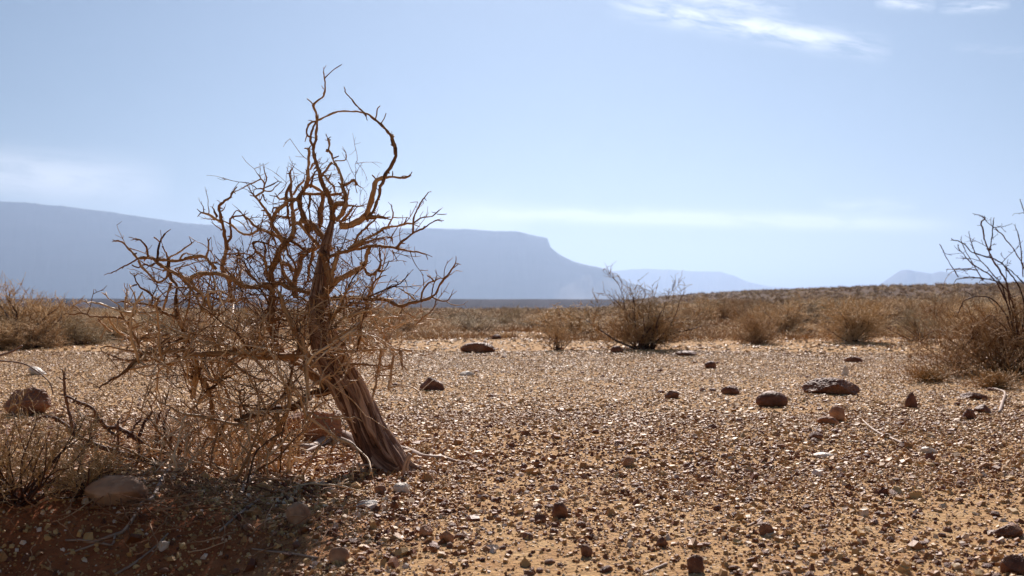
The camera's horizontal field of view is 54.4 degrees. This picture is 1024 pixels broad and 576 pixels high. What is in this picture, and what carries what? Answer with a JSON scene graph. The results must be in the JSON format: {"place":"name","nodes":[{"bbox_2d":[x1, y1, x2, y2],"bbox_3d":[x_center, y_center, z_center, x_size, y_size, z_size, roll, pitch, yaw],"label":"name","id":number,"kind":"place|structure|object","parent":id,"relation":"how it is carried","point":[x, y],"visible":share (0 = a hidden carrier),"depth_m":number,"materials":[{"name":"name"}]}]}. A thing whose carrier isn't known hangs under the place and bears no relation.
{"place":"outdoors","nodes":[
{"label":"outdoors","id":0,"kind":"place"},
{"bbox_2d":[0,298,634,308],"bbox_3d":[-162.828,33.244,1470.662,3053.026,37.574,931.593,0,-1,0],"label":"plateau","id":1,"kind":"structure","parent":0,"point":[501,303],"depth_m":1264.58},
{"bbox_2d":[0,201,668,298],"bbox_3d":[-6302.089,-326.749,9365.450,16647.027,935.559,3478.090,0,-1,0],"label":"hills","id":2,"kind":"structure","parent":0,"point":[62,251],"depth_m":8294.29,"materials":[{"name":"stone"}]},
{"bbox_2d":[0,284,1023,575],"bbox_3d":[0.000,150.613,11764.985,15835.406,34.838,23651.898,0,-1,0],"label":"ground","id":3,"kind":"structure","parent":0,"point":[56,552],"depth_m":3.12,"materials":[{"name":"gravel"}]},
{"bbox_2d":[0,316,45,349],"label":"dry shrub","id":4,"kind":"object","parent":3,"relation":"on","point":[3,331],"visible":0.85,"depth_m":13.39,"materials":[{"name":"plant"}]},
{"bbox_2d":[0,345,53,394],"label":"stick","id":5,"kind":"object","parent":3,"relation":"on","point":[9,352],"visible":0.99,"depth_m":4.39,"materials":[{"name":"wood"}]},
{"bbox_2d":[3,387,51,415],"bbox_3d":[-2.968,0.721,6.102,0.273,0.228,0.199,0,-1,0],"label":"rock","id":6,"kind":"object","parent":3,"relation":"on","point":[40,398],"visible":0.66,"depth_m":6.06,"materials":[{"name":"stone"}]},
{"bbox_2d":[28,366,45,374],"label":"stone","id":7,"kind":"object","parent":3,"relation":"on","point":[33,372],"visible":0.67,"depth_m":9.15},
{"bbox_2d":[0,315,77,350],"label":"dry shrub","id":8,"kind":"object","parent":3,"relation":"on","point":[40,343],"visible":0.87,"depth_m":13.57,"materials":[{"name":"plant"}]},
{"bbox_2d":[0,272,88,345],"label":"dry shrub","id":9,"kind":"object","parent":3,"relation":"on","point":[16,314],"visible":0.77,"depth_m":14.03,"materials":[{"name":"plant"}]},
{"bbox_2d":[17,289,78,325],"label":"dry shrub","id":10,"kind":"object","parent":3,"relation":"on","point":[44,304],"visible":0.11,"depth_m":18.27,"materials":[{"name":"plant"}]},
{"bbox_2d":[21,299,95,341],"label":"dry shrub","id":11,"kind":"object","parent":3,"relation":"on","point":[61,325],"visible":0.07,"depth_m":14.96,"materials":[{"name":"plant"}]},
{"bbox_2d":[27,309,104,333],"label":"dry shrub","id":12,"kind":"object","parent":3,"relation":"on","point":[76,321],"visible":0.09,"depth_m":17.59,"materials":[{"name":"plant"}]},
{"bbox_2d":[0,373,158,507],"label":"straw bush","id":13,"kind":"object","parent":3,"relation":"on","point":[11,498],"visible":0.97,"depth_m":3.12,"materials":[{"name":"plant"}]},
{"bbox_2d":[43,311,122,344],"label":"dry shrub","id":14,"kind":"object","parent":3,"relation":"on","point":[80,337],"visible":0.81,"depth_m":14.39,"materials":[{"name":"plant"}]},
{"bbox_2d":[36,433,130,502],"bbox_3d":[-1.385,0.574,3.206,0.247,0.201,0.299,-1,-1,40],"label":"straw bush","id":15,"kind":"object","parent":3,"relation":"on","point":[70,479],"visible":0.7,"depth_m":3.18,"materials":[{"name":"plant"}]},
{"bbox_2d":[19,367,194,462],"bbox_3d":[-1.681,0.539,4.126,0.742,0.432,0.215,0,-1,0],"label":"leafless shrub","id":16,"kind":"object","parent":3,"relation":"on","point":[118,428],"visible":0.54,"depth_m":4.12,"materials":[{"name":"plant"}]},
{"bbox_2d":[81,309,140,341],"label":"dry shrub","id":17,"kind":"object","parent":3,"relation":"on","point":[115,334],"visible":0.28,"depth_m":16.13,"materials":[{"name":"plant"}]},
{"bbox_2d":[83,475,148,505],"bbox_3d":[-1.268,0.656,3.188,0.207,0.117,0.131,0,-1,0],"label":"rock","id":18,"kind":"object","parent":3,"relation":"on","point":[114,485],"visible":0.71,"depth_m":3.15,"materials":[{"name":"stone"}]},
{"bbox_2d":[102,315,157,341],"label":"dry shrub","id":19,"kind":"object","parent":3,"relation":"on","point":[128,328],"visible":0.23,"depth_m":16.27,"materials":[{"name":"plant"}]},
{"bbox_2d":[65,450,207,554],"bbox_3d":[-1.290,0.729,3.718,0.198,0.140,1.548,0,-1,-4],"label":"dead branch","id":20,"kind":"object","parent":3,"relation":"on","point":[132,519],"visible":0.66,"depth_m":3.01,"materials":[{"name":"wood"}]},
{"bbox_2d":[114,533,168,575],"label":"stick","id":21,"kind":"object","parent":3,"relation":"on","point":[134,563],"visible":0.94,"depth_m":2.92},
{"bbox_2d":[133,315,193,336],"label":"dry shrub","id":22,"kind":"object","parent":3,"relation":"on","point":[162,330],"visible":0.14,"depth_m":18.04,"materials":[{"name":"plant"}]},
{"bbox_2d":[0,427,366,573],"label":"twig litter","id":23,"kind":"object","parent":3,"relation":"on","point":[153,501],"visible":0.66,"depth_m":3.15,"materials":[{"name":"brown wood"}]},
{"bbox_2d":[166,313,216,332],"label":"dry shrub","id":24,"kind":"object","parent":3,"relation":"on","point":[201,324],"visible":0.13,"depth_m":19.38,"materials":[{"name":"plant"}]},
{"bbox_2d":[168,307,237,329],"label":"dry shrub","id":25,"kind":"object","parent":3,"relation":"on","point":[203,318],"visible":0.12,"depth_m":20.33,"materials":[{"name":"plant"}]},
{"bbox_2d":[219,495,263,531],"bbox_3d":[-0.859,0.721,3.196,0.023,0.047,0.350,0,-1,7],"label":"stick","id":26,"kind":"object","parent":3,"relation":"on","point":[231,520],"visible":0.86,"depth_m":3.13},
{"bbox_2d":[224,307,265,326],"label":"dry shrub","id":27,"kind":"object","parent":3,"relation":"on","point":[245,316],"visible":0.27,"depth_m":24.59,"materials":[{"name":"plant"}]},
{"bbox_2d":[55,64,479,496],"bbox_3d":[-1.000,-0.003,4.116,1.645,1.770,1.498,0,-1,-25],"label":"dead tree","id":28,"kind":"object","parent":3,"relation":"on","point":[371,439],"visible":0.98,"depth_m":3.94,"materials":[{"name":"wood"}]},
{"bbox_2d":[252,548,317,558],"bbox_3d":[-0.650,0.765,2.877,0.279,0.022,0.031,0,-1,36],"label":"stick","id":29,"kind":"object","parent":3,"relation":"on","point":[308,556],"visible":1,"depth_m":2.88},
{"bbox_2d":[286,502,310,524],"bbox_3d":[-0.661,0.705,3.081,0.077,0.091,0.057,0,-1,0],"label":"rock","id":30,"kind":"object","parent":3,"relation":"on","point":[298,509],"visible":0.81,"depth_m":3.06,"materials":[{"name":"stone"}]},
{"bbox_2d":[283,410,342,441],"bbox_3d":[-0.973,0.694,4.877,0.298,0.207,0.205,0,-1,0],"label":"rock","id":31,"kind":"object","parent":3,"relation":"on","point":[333,424],"visible":0.39,"depth_m":4.81,"materials":[{"name":"stone"}]},
{"bbox_2d":[329,547,349,562],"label":"stone","id":32,"kind":"object","parent":3,"relation":"on","point":[339,554],"visible":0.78,"depth_m":2.66,"materials":[{"name":"stone"}]},
{"bbox_2d":[308,317,373,340],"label":"dry shrub","id":33,"kind":"object","parent":3,"relation":"on","point":[339,331],"visible":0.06,"depth_m":16.24,"materials":[{"name":"plant"}]},
{"bbox_2d":[357,500,377,506],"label":"rock","id":34,"kind":"object","parent":3,"relation":"on","point":[368,502],"visible":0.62,"depth_m":3.33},
{"bbox_2d":[374,485,386,493],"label":"stone","id":35,"kind":"object","parent":3,"relation":"on","point":[378,489],"visible":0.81,"depth_m":3.54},
{"bbox_2d":[353,303,435,333],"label":"dry shrub","id":36,"kind":"object","parent":3,"relation":"on","point":[409,324],"visible":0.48,"depth_m":20.24,"materials":[{"name":"plant"}]},
{"bbox_2d":[393,482,409,492],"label":"stone","id":37,"kind":"object","parent":3,"relation":"on","point":[399,487],"visible":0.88,"depth_m":3.57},
{"bbox_2d":[416,442,431,452],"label":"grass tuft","id":38,"kind":"object","parent":3,"relation":"on","point":[420,450],"visible":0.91,"depth_m":4.51,"materials":[{"name":"plant"}]},
{"bbox_2d":[418,525,432,536],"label":"stone","id":39,"kind":"object","parent":3,"relation":"on","point":[426,530],"visible":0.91,"depth_m":2.91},
{"bbox_2d":[419,377,444,390],"bbox_3d":[-0.631,0.775,7.822,0.210,0.153,0.118,0,-1,18],"label":"rock","id":40,"kind":"object","parent":3,"relation":"on","point":[435,384],"visible":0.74,"depth_m":7.79,"materials":[{"name":"stone"}]},
{"bbox_2d":[439,531,453,542],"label":"stone","id":41,"kind":"object","parent":3,"relation":"on","point":[447,536],"visible":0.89,"depth_m":2.84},
{"bbox_2d":[442,310,496,327],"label":"dry shrub","id":42,"kind":"object","parent":3,"relation":"on","point":[469,318],"visible":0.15,"depth_m":29.06,"materials":[{"name":"plant"}]},
{"bbox_2d":[460,342,494,352],"bbox_3d":[-0.440,0.780,12.713,0.457,0.179,0.271,0,-1,0],"label":"rock","id":43,"kind":"object","parent":3,"relation":"on","point":[480,347],"visible":0.87,"depth_m":12.62,"materials":[{"name":"stone"}]},
{"bbox_2d":[444,308,517,331],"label":"dry shrub","id":44,"kind":"object","parent":3,"relation":"on","point":[467,322],"visible":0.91,"depth_m":22.04,"materials":[{"name":"plant"}]},
{"bbox_2d":[488,313,517,327],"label":"dry shrub","id":45,"kind":"object","parent":3,"relation":"on","point":[504,321],"visible":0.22,"depth_m":29.74,"materials":[{"name":"plant"}]},
{"bbox_2d":[500,301,525,319],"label":"dry shrub","id":46,"kind":"object","parent":3,"relation":"on","point":[514,312],"visible":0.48,"depth_m":41.06,"materials":[{"name":"plant"}]},
{"bbox_2d":[6,281,1023,324],"bbox_3d":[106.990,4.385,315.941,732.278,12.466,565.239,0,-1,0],"label":"scrub","id":47,"kind":"object","parent":3,"relation":"on","point":[991,287],"visible":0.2,"depth_m":165.06,"materials":[{"name":"plant"}]},
{"bbox_2d":[507,315,548,328],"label":"dry shrub","id":48,"kind":"object","parent":3,"relation":"on","point":[528,323],"visible":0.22,"depth_m":26.14,"materials":[{"name":"plant"}]},
{"bbox_2d":[75,305,1002,342],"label":"dry grass","id":49,"kind":"structure","parent":3,"relation":"on","point":[439,329],"depth_m":18.07,"materials":[{"name":"plant"}]},
{"bbox_2d":[534,514,545,522],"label":"stone","id":50,"kind":"object","parent":3,"relation":"on","point":[541,517],"visible":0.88,"depth_m":3.10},
{"bbox_2d":[535,314,583,349],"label":"dry shrub","id":51,"kind":"object","parent":3,"relation":"on","point":[556,328],"visible":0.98,"depth_m":13.13,"materials":[{"name":"plant"}]},
{"bbox_2d":[552,502,567,517],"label":"stone","id":52,"kind":"object","parent":3,"relation":"on","point":[559,509],"visible":0.88,"depth_m":3.16,"materials":[{"name":"stone"}]},
{"bbox_2d":[519,301,618,336],"bbox_3d":[1.178,0.592,18.905,1.909,0.696,1.877,0,-1,-31],"label":"dry shrub","id":53,"kind":"object","parent":3,"relation":"on","point":[584,327],"visible":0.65,"depth_m":18.69,"materials":[{"name":"plant"}]},
{"bbox_2d":[580,544,592,556],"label":"stone","id":54,"kind":"object","parent":3,"relation":"on","point":[586,550],"visible":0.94,"depth_m":2.69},
{"bbox_2d":[599,565,611,572],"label":"stone","id":55,"kind":"object","parent":3,"relation":"on","point":[606,568],"visible":1,"depth_m":2.56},
{"bbox_2d":[585,306,646,327],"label":"dry shrub","id":56,"kind":"object","parent":3,"relation":"on","point":[614,316],"visible":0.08,"depth_m":23.02,"materials":[{"name":"plant"}]},
{"bbox_2d":[623,456,633,466],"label":"stone","id":57,"kind":"object","parent":3,"relation":"on","point":[628,461],"visible":0.87,"depth_m":4.22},
{"bbox_2d":[565,262,726,349],"bbox_3d":[1.730,0.226,13.284,1.863,1.214,1.994,1,-1,-40],"label":"dry shrub","id":58,"kind":"object","parent":3,"relation":"on","point":[651,329],"visible":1,"depth_m":13.12,"materials":[{"name":"plant"}]},
{"bbox_2d":[642,562,667,574],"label":"stick","id":59,"kind":"object","parent":3,"relation":"on","point":[657,567],"visible":1,"depth_m":2.58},
{"bbox_2d":[656,537,667,546],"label":"stone","id":60,"kind":"object","parent":3,"relation":"on","point":[662,541],"visible":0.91,"depth_m":2.79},
{"bbox_2d":[664,390,679,398],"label":"stone","id":61,"kind":"object","parent":3,"relation":"on","point":[671,394],"visible":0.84,"depth_m":7.01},
{"bbox_2d":[661,300,704,320],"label":"dry shrub","id":62,"kind":"object","parent":3,"relation":"on","point":[684,305],"visible":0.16,"depth_m":29.90,"materials":[{"name":"plant"}]},
{"bbox_2d":[676,351,696,355],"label":"rock","id":63,"kind":"object","parent":3,"relation":"on","point":[684,353],"visible":0.81,"depth_m":11.88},
{"bbox_2d":[673,306,711,325],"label":"dry shrub","id":64,"kind":"object","parent":3,"relation":"on","point":[700,317],"visible":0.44,"depth_m":23.32,"materials":[{"name":"plant"}]},
{"bbox_2d":[687,554,703,572],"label":"rock","id":65,"kind":"object","parent":3,"relation":"on","point":[695,564],"visible":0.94,"depth_m":2.55,"materials":[{"name":"stone"}]},
{"bbox_2d":[672,300,722,323],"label":"dry shrub","id":66,"kind":"object","parent":3,"relation":"on","point":[707,310],"visible":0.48,"depth_m":28.35,"materials":[{"name":"plant"}]},
{"bbox_2d":[690,293,722,310],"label":"dry shrub","id":67,"kind":"object","parent":3,"relation":"on","point":[698,299],"visible":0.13,"depth_m":37.44,"materials":[{"name":"plant"}]},
{"bbox_2d":[705,361,715,368],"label":"stone","id":68,"kind":"object","parent":3,"relation":"on","point":[710,364],"visible":0.86,"depth_m":10.28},
{"bbox_2d":[701,298,734,317],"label":"dry shrub","id":69,"kind":"object","parent":3,"relation":"on","point":[725,299],"visible":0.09,"depth_m":34.57,"materials":[{"name":"plant"}]},
{"bbox_2d":[710,301,740,321],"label":"dry shrub","id":70,"kind":"object","parent":3,"relation":"on","point":[726,310],"visible":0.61,"depth_m":31.04,"materials":[{"name":"plant"}]},
{"bbox_2d":[721,385,739,394],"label":"stone","id":71,"kind":"object","parent":3,"relation":"on","point":[730,390],"visible":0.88,"depth_m":7.35,"materials":[{"name":"stone"}]},
{"bbox_2d":[723,294,745,309],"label":"dry shrub","id":72,"kind":"object","parent":3,"relation":"on","point":[734,299],"visible":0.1,"depth_m":39.49,"materials":[{"name":"plant"}]},
{"bbox_2d":[724,302,771,323],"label":"dry shrub","id":73,"kind":"object","parent":3,"relation":"on","point":[736,313],"visible":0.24,"depth_m":27.45,"materials":[{"name":"plant"}]},
{"bbox_2d":[731,305,771,324],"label":"dry shrub","id":74,"kind":"object","parent":3,"relation":"on","point":[746,314],"visible":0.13,"depth_m":25.37,"materials":[{"name":"plant"}]},
{"bbox_2d":[730,309,785,344],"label":"dry shrub","id":75,"kind":"object","parent":3,"relation":"on","point":[756,335],"visible":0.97,"depth_m":15.69,"materials":[{"name":"plant"}]},
{"bbox_2d":[745,300,777,311],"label":"dry shrub","id":76,"kind":"object","parent":3,"relation":"on","point":[762,303],"visible":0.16,"depth_m":38.63,"materials":[{"name":"plant"}]},
{"bbox_2d":[759,522,773,535],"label":"stone","id":77,"kind":"object","parent":3,"relation":"on","point":[765,528],"visible":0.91,"depth_m":2.93,"materials":[{"name":"stone"}]},
{"bbox_2d":[756,391,787,406],"bbox_3d":[1.704,0.742,6.532,0.204,0.133,0.155,0,-1,21],"label":"rock","id":78,"kind":"object","parent":3,"relation":"on","point":[771,399],"visible":0.84,"depth_m":6.48,"materials":[{"name":"stone"}]},
{"bbox_2d":[737,293,827,333],"bbox_3d":[5.177,0.488,19.020,1.738,0.863,2.162,0,-1,16],"label":"dry shrub","id":79,"kind":"object","parent":3,"relation":"on","point":[790,312],"visible":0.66,"depth_m":18.80,"materials":[{"name":"plant"}]},
{"bbox_2d":[765,290,830,328],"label":"dry shrub","id":80,"kind":"object","parent":3,"relation":"on","point":[808,308],"visible":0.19,"depth_m":22.79,"materials":[{"name":"plant"}]},
{"bbox_2d":[799,296,831,309],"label":"dry shrub","id":81,"kind":"object","parent":3,"relation":"on","point":[816,301],"visible":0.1,"depth_m":49.81,"materials":[{"name":"plant"}]},
{"bbox_2d":[809,432,822,439],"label":"stone","id":82,"kind":"object","parent":3,"relation":"on","point":[817,435],"visible":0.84,"depth_m":4.97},
{"bbox_2d":[798,296,840,320],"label":"dry shrub","id":83,"kind":"object","parent":3,"relation":"on","point":[820,302],"visible":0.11,"depth_m":24.94,"materials":[{"name":"plant"}]},
{"bbox_2d":[814,452,833,457],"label":"stone","id":84,"kind":"object","parent":3,"relation":"on","point":[821,454],"visible":0.82,"depth_m":4.47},
{"bbox_2d":[816,416,837,424],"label":"rock","id":85,"kind":"object","parent":3,"relation":"on","point":[828,419],"visible":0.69,"depth_m":5.46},
{"bbox_2d":[802,377,860,394],"bbox_3d":[2.376,0.741,7.413,0.434,0.150,0.282,0,-1,0],"label":"rock","id":86,"kind":"object","parent":3,"relation":"on","point":[835,386],"visible":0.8,"depth_m":7.33,"materials":[{"name":"stone"}]},
{"bbox_2d":[829,405,844,421],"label":"stone","id":87,"kind":"object","parent":3,"relation":"on","point":[836,412],"visible":0.8,"depth_m":5.61,"materials":[{"name":"stone"}]},
{"bbox_2d":[791,291,904,343],"bbox_3d":[5.645,0.474,16.257,1.541,0.837,1.682,0,-1,-27],"label":"dry shrub","id":88,"kind":"object","parent":3,"relation":"on","point":[860,325],"visible":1,"depth_m":16.10,"materials":[{"name":"plant"}]},
{"bbox_2d":[844,356,862,361],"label":"stone","id":89,"kind":"object","parent":3,"relation":"on","point":[853,359],"visible":0.76,"depth_m":11.19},
{"bbox_2d":[810,296,901,326],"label":"dry shrub","id":90,"kind":"object","parent":3,"relation":"on","point":[874,304],"visible":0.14,"depth_m":22.32,"materials":[{"name":"plant"}]},
{"bbox_2d":[840,295,907,324],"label":"dry shrub","id":91,"kind":"object","parent":3,"relation":"on","point":[885,306],"visible":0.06,"depth_m":26.00,"materials":[{"name":"plant"}]},
{"bbox_2d":[863,420,904,443],"bbox_3d":[1.916,0.751,5.220,0.052,0.027,0.806,0,-1,6],"label":"stick","id":92,"kind":"object","parent":3,"relation":"on","point":[890,438],"visible":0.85,"depth_m":5.05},
{"bbox_2d":[884,296,936,318],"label":"dry shrub","id":93,"kind":"object","parent":3,"relation":"on","point":[914,306],"visible":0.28,"depth_m":31.24,"materials":[{"name":"plant"}]},
{"bbox_2d":[905,392,917,407],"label":"stone","id":94,"kind":"object","parent":3,"relation":"on","point":[911,400],"visible":0.8,"depth_m":6.36,"materials":[{"name":"stone"}]},
{"bbox_2d":[879,300,967,341],"bbox_3d":[6.909,0.525,16.703,1.315,0.780,1.185,0,-1,-26],"label":"dry shrub","id":95,"kind":"object","parent":3,"relation":"on","point":[911,325],"visible":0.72,"depth_m":16.67,"materials":[{"name":"plant"}]},
{"bbox_2d":[920,446,937,453],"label":"stone","id":96,"kind":"object","parent":3,"relation":"on","point":[925,449],"visible":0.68,"depth_m":4.56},
{"bbox_2d":[900,352,978,383],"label":"grass tuft","id":97,"kind":"object","parent":3,"relation":"on","point":[930,375],"visible":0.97,"depth_m":8.36,"materials":[{"name":"plant"}]},
{"bbox_2d":[909,293,973,327],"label":"dry shrub","id":98,"kind":"object","parent":3,"relation":"on","point":[929,310],"visible":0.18,"depth_m":24.62,"materials":[{"name":"plant"}]},
{"bbox_2d":[876,199,1023,382],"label":"dry bush","id":99,"kind":"object","parent":3,"relation":"on","point":[990,334],"visible":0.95,"depth_m":9.26,"materials":[{"name":"plant"}]},
{"bbox_2d":[935,300,973,326],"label":"dry shrub","id":100,"kind":"object","parent":3,"relation":"on","point":[955,313],"visible":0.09,"depth_m":23.41,"materials":[{"name":"plant"}]},
{"bbox_2d":[962,408,974,418],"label":"stone","id":101,"kind":"object","parent":3,"relation":"on","point":[968,413],"visible":0.78,"depth_m":5.75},
{"bbox_2d":[960,392,987,399],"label":"rock","id":102,"kind":"object","parent":3,"relation":"on","point":[974,395],"visible":0.76,"depth_m":6.88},
{"bbox_2d":[933,293,1018,331],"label":"dry shrub","id":103,"kind":"object","parent":3,"relation":"on","point":[989,306],"visible":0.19,"depth_m":20.40,"materials":[{"name":"plant"}]},
{"bbox_2d":[974,404,991,412],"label":"stone","id":104,"kind":"object","parent":3,"relation":"on","point":[982,408],"visible":0.81,"depth_m":6.10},
{"bbox_2d":[958,360,1023,391],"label":"grass tuft","id":105,"kind":"object","parent":3,"relation":"on","point":[997,379],"visible":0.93,"depth_m":7.73,"materials":[{"name":"plant"}]},
{"bbox_2d":[967,297,1023,337],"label":"dry shrub","id":106,"kind":"object","parent":3,"relation":"on","point":[1008,317],"visible":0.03,"depth_m":18.06,"materials":[{"name":"plant"}]},
{"bbox_2d":[991,387,1006,411],"bbox_3d":[3.381,0.767,6.876,0.096,0.026,1.795,0,-1,24],"label":"stick","id":107,"kind":"object","parent":3,"relation":"on","point":[1002,401],"visible":0.96,"depth_m":6.88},
{"bbox_2d":[991,523,1022,537],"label":"rock","id":108,"kind":"object","parent":3,"relation":"on","point":[1013,530],"visible":0.88,"depth_m":2.98,"materials":[{"name":"stone"}]},
{"bbox_2d":[999,554,1023,575],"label":"rock","id":109,"kind":"object","parent":3,"relation":"on","point":[1014,563],"visible":0.88,"depth_m":2.53,"materials":[{"name":"stone"}]},
{"bbox_2d":[0,0,1023,288],"label":"sky","id":110,"kind":"structure","parent":0,"point":[772,143],"materials":[{"name":"blue"}]},
{"bbox_2d":[611,269,792,294],"bbox_3d":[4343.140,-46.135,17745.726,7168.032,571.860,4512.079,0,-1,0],"label":"hills","id":111,"kind":"structure","parent":0,"point":[708,281],"depth_m":16911.70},
{"bbox_2d":[883,270,1010,285],"bbox_3d":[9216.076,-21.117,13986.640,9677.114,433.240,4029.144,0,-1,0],"label":"hills","id":112,"kind":"structure","parent":0,"point":[907,277],"depth_m":13128.32,"materials":[{"name":"stone"}]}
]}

